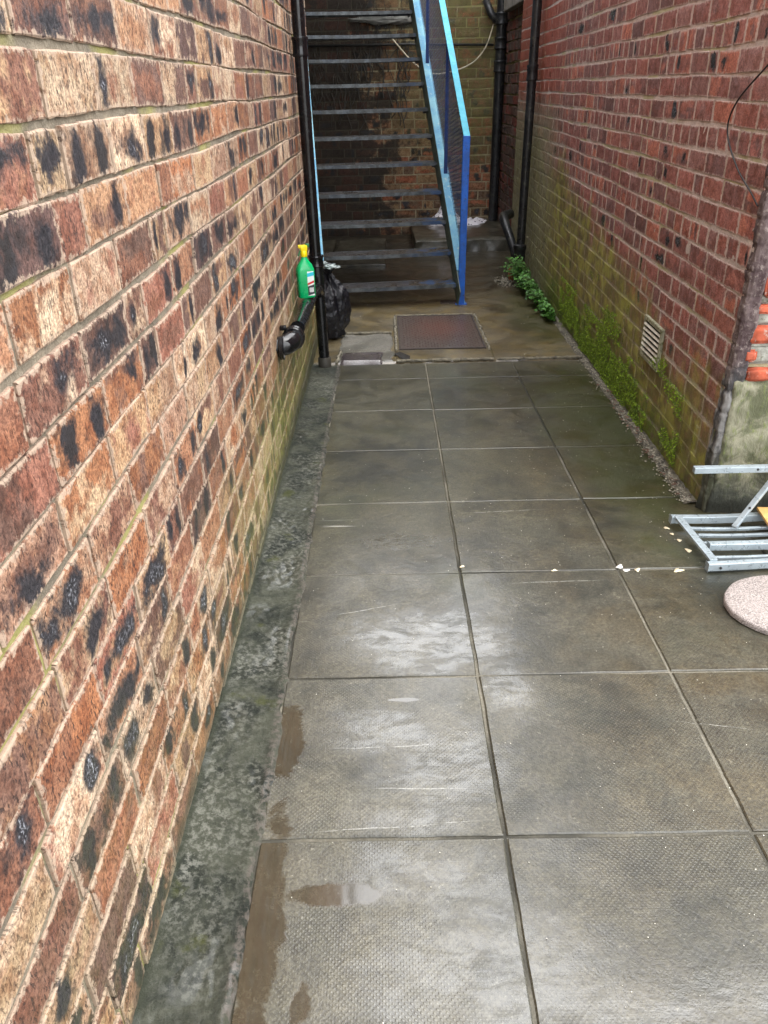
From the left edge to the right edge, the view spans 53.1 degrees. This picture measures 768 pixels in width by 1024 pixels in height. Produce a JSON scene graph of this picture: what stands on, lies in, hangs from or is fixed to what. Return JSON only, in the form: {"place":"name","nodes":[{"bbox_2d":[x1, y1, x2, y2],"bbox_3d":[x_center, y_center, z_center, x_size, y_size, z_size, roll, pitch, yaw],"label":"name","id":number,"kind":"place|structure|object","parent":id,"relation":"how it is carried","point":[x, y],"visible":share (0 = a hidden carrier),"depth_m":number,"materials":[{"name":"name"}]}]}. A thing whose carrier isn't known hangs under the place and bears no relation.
{"place":"outdoors","nodes":[
{"label":"outdoors","id":0,"kind":"place"},
{"bbox_2d":[314,235,577,364],"bbox_3d":[0.182,-2.490,8.168,2.927,0.186,6.306,-1,29,1],"label":"concrete apron","id":1,"kind":"object","parent":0,"point":[504,314],"visible":0.41,"depth_m":7.02,"materials":[{"name":"concrete"}]},
{"bbox_2d":[323,262,351,338],"bbox_3d":[-0.406,-1.607,5.865,0.310,0.571,0.313,-1,29,1],"label":"rubbish bag","id":2,"kind":"object","parent":1,"relation":"on","point":[338,305],"visible":0.67,"depth_m":5.80,"materials":[{"name":"black plastic"}]},
{"bbox_2d":[323,261,340,269],"bbox_3d":[-0.438,-1.748,5.572,0.142,0.139,0.322,16,34,29],"label":"plastic wrapper","id":3,"kind":"object","parent":2,"relation":"on","point":[329,266],"visible":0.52,"depth_m":5.61,"materials":[{"name":"grey plastic"}]},
{"bbox_2d":[322,238,385,267],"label":"old flagstones","id":4,"kind":"object","parent":1,"relation":"on","point":[329,245],"visible":0.32,"depth_m":9.65,"materials":[{"name":"concrete"}]},
{"bbox_2d":[340,352,382,364],"bbox_3d":[-0.156,-1.099,5.493,0.322,0.038,0.248,-1,29,1],"label":"flagstone","id":5,"kind":"object","parent":1,"relation":"on","point":[366,358],"visible":0.98,"depth_m":5.44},
{"bbox_2d":[338,334,394,361],"bbox_3d":[-0.128,-1.219,5.742,0.429,0.054,0.768,-1,29,1],"label":"rough patch","id":6,"kind":"object","parent":1,"relation":"on","point":[383,343],"visible":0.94,"depth_m":5.79,"materials":[{"name":"grey concrete"}]},
{"bbox_2d":[305,0,469,304],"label":"metal staircase","id":7,"kind":"structure","parent":1,"relation":"on","point":[455,251],"depth_m":7.22,"materials":[{"name":"metal"}]},
{"bbox_2d":[394,312,495,363],"bbox_3d":[0.436,-1.384,6.025,0.742,0.066,1.458,-1,29,1],"label":"manhole surround","id":8,"kind":"object","parent":1,"relation":"on","point":[445,353],"visible":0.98,"depth_m":5.52,"materials":[{"name":"concrete"}]},
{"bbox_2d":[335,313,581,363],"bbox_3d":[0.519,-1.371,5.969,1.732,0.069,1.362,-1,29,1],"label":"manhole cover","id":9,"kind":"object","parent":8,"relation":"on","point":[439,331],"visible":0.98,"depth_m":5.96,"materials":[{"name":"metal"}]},
{"bbox_2d":[411,218,508,251],"bbox_3d":[1.027,-3.662,10.166,1.321,0.204,1.671,-1,29,1],"label":"raised step","id":10,"kind":"object","parent":1,"relation":"on","point":[487,235],"visible":0.6,"depth_m":9.54,"materials":[{"name":"concrete"}]},
{"bbox_2d":[432,206,486,225],"bbox_3d":[0.934,-4.064,10.439,1.028,0.315,0.552,-1,29,1],"label":"cloth","id":11,"kind":"object","parent":10,"relation":"on","point":[474,221],"visible":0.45,"depth_m":10.35,"materials":[{"name":"white fabric"}]},
{"bbox_2d":[483,0,507,220],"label":"drainpipe","id":12,"kind":"object","parent":10,"relation":"on","point":[499,18],"visible":1,"depth_m":9.83,"materials":[{"name":"black plastic"}]},
{"bbox_2d":[497,0,523,225],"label":"doorway","id":13,"kind":"structure","parent":1,"relation":"on","point":[513,9],"depth_m":9.38,"materials":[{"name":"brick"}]},
{"bbox_2d":[508,267,512,280],"bbox_3d":[1.292,-2.423,7.829,0.056,0.137,0.071,-1,29,1],"label":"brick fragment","id":14,"kind":"object","parent":1,"relation":"on","point":[509,276],"visible":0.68,"depth_m":7.82,"materials":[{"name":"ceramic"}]},
{"bbox_2d":[291,252,763,1023],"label":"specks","id":15,"kind":"object","parent":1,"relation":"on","point":[491,552],"visible":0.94,"depth_m":2.63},
{"bbox_2d":[525,279,549,311],"bbox_3d":[1.337,-1.892,6.724,0.174,0.203,0.533,-1,29,1],"label":"weed","id":16,"kind":"object","parent":1,"relation":"on","point":[537,296],"visible":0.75,"depth_m":6.72,"materials":[{"name":"green plant"}]},
{"bbox_2d":[492,275,691,540],"bbox_3d":[1.082,-1.168,5.561,0.680,0.134,5.630,-1,29,2],"label":"grit","id":17,"kind":"object","parent":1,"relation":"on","point":[684,498],"visible":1,"depth_m":4.20,"materials":[{"name":"grey gravel"}]},
{"bbox_2d":[553,316,696,503],"bbox_3d":[1.401,-1.267,5.739,0.075,0.150,5.302,-1,29,2],"label":"crumbled gully","id":18,"kind":"object","parent":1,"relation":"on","point":[564,331],"visible":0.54,"depth_m":4.21,"materials":[{"name":"grey concrete"}]},
{"bbox_2d":[499,254,528,280],"bbox_3d":[1.305,-2.398,7.600,0.273,0.289,0.708,-1,29,1],"label":"weed","id":19,"kind":"object","parent":18,"relation":"on","point":[519,266],"visible":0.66,"depth_m":7.57,"materials":[{"name":"green plant"}]},
{"bbox_2d":[513,269,537,292],"bbox_3d":[1.328,-2.159,7.229,0.219,0.205,0.671,-1,29,1],"label":"weed","id":20,"kind":"object","parent":18,"relation":"on","point":[524,279],"visible":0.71,"depth_m":7.14,"materials":[{"name":"green plant"}]},
{"bbox_2d":[539,300,555,320],"bbox_3d":[1.352,-1.687,6.408,0.137,0.128,0.435,-1,29,1],"label":"weed","id":21,"kind":"object","parent":18,"relation":"on","point":[547,309],"visible":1,"depth_m":6.32,"materials":[{"name":"green plant"}]},
{"bbox_2d":[596,384,689,495],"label":"leaf litter","id":22,"kind":"object","parent":18,"relation":"on","point":[674,483],"visible":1,"depth_m":4.05,"materials":[{"name":"brown plant"}]},
{"bbox_2d":[231,360,767,1023],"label":"paving","id":23,"kind":"structure","parent":0,"point":[649,930],"depth_m":2.16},
{"bbox_2d":[132,364,340,1023],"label":"cement haunch","id":24,"kind":"object","parent":23,"relation":"on","point":[192,967],"visible":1,"depth_m":2.03,"materials":[{"name":"grey concrete"}]},
{"bbox_2d":[674,568,683,571],"bbox_3d":[1.114,0.219,2.910,0.046,0.005,0.022,-9,30,-13],"label":"petal","id":25,"kind":"object","parent":23,"relation":"on","point":[677,570],"visible":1,"depth_m":2.91,"materials":[{"name":"white plant"}]},
{"bbox_2d":[668,464,767,572],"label":"metal chair frame","id":26,"kind":"object","parent":23,"relation":"on","point":[736,562],"visible":0.99,"depth_m":3.06,"materials":[{"name":"grey paint"}]},
{"bbox_2d":[757,507,767,525],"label":"wood board","id":27,"kind":"object","parent":26,"relation":"on","point":[763,512],"visible":1,"depth_m":3.13,"materials":[{"name":"yellow wood"}]},
{"bbox_2d":[723,575,767,634],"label":"stone disc","id":28,"kind":"object","parent":23,"relation":"on","point":[745,600],"visible":1,"depth_m":2.67,"materials":[{"name":"pink stone"}]},
{"bbox_2d":[231,360,767,1023],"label":"joint","id":29,"kind":"object","parent":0,"point":[505,836],"visible":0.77,"depth_m":2.12,"materials":[{"name":"grey concrete"}]},
{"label":"ground","id":30,"kind":"structure","parent":0,"visible":0},
{"bbox_2d":[0,0,317,1023],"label":"brick wall","id":31,"kind":"structure","parent":30,"relation":"on","point":[152,238],"depth_m":1.50,"materials":[{"name":"brown brick"}]},
{"bbox_2d":[276,0,330,367],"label":"drainpipe","id":32,"kind":"object","parent":31,"relation":"attached to","point":[290,339],"visible":0.87,"depth_m":4.55,"materials":[{"name":"black paint"}]},
{"bbox_2d":[296,243,315,298],"bbox_3d":[-0.450,-1.375,4.380,0.100,0.294,0.065,-13,31,-20],"label":"spray bottle","id":33,"kind":"object","parent":32,"relation":"on","point":[305,277],"visible":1,"depth_m":4.37,"materials":[{"name":"green plastic"}]},
{"bbox_2d":[304,0,502,236],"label":"brick wall","id":34,"kind":"structure","parent":30,"relation":"on","point":[470,21],"depth_m":10.18,"materials":[{"name":"brown brick"}]},
{"bbox_2d":[306,0,410,135],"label":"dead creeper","id":35,"kind":"object","parent":34,"relation":"attached to","point":[351,82],"visible":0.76,"depth_m":9.89,"materials":[{"name":"brown plant"}]},
{"bbox_2d":[349,16,411,25],"bbox_3d":[-0.014,-6.159,9.601,0.892,0.127,0.098,-1,29,1],"label":"broken ledge","id":36,"kind":"object","parent":34,"relation":"attached to","point":[387,20],"visible":0.71,"depth_m":9.58,"materials":[{"name":"grey concrete"}]},
{"bbox_2d":[308,43,493,46],"bbox_3d":[0.077,-5.908,9.725,2.620,0.068,0.028,-1,29,1],"label":"conduit","id":37,"kind":"object","parent":34,"relation":"attached to","point":[402,44],"visible":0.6,"depth_m":9.71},
{"bbox_2d":[392,24,493,74],"bbox_3d":[0.736,-5.846,9.719,1.284,0.536,0.053,0,29,3],"label":"cable","id":38,"kind":"object","parent":37,"relation":"attached to","point":[459,68],"visible":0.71,"depth_m":9.74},
{"bbox_2d":[509,0,767,513],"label":"brick wall","id":39,"kind":"structure","parent":30,"relation":"on","point":[641,204],"depth_m":3.72,"materials":[{"name":"brick"}]},
{"bbox_2d":[499,0,541,277],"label":"drainpipe","id":40,"kind":"object","parent":39,"relation":"attached to","point":[518,248],"visible":0.84,"depth_m":7.31,"materials":[{"name":"black plastic"}]},
{"bbox_2d":[557,264,684,467],"bbox_3d":[1.399,-1.078,4.894,0.021,0.532,3.010,-1,29,2],"label":"moss","id":41,"kind":"object","parent":39,"relation":"attached to","point":[566,305],"visible":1,"depth_m":4.71,"materials":[{"name":"green plant"}]},
{"bbox_2d":[639,314,664,371],"bbox_3d":[1.383,-0.874,3.961,0.025,0.216,0.302,-1,29,1],"label":"air vent","id":42,"kind":"object","parent":39,"relation":"attached to","point":[653,334],"visible":0.96,"depth_m":3.95,"materials":[{"name":"paint"}]},
{"bbox_2d":[727,64,767,205],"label":"cable","id":43,"kind":"object","parent":39,"relation":"attached to","point":[735,163],"visible":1,"depth_m":2.85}
]}

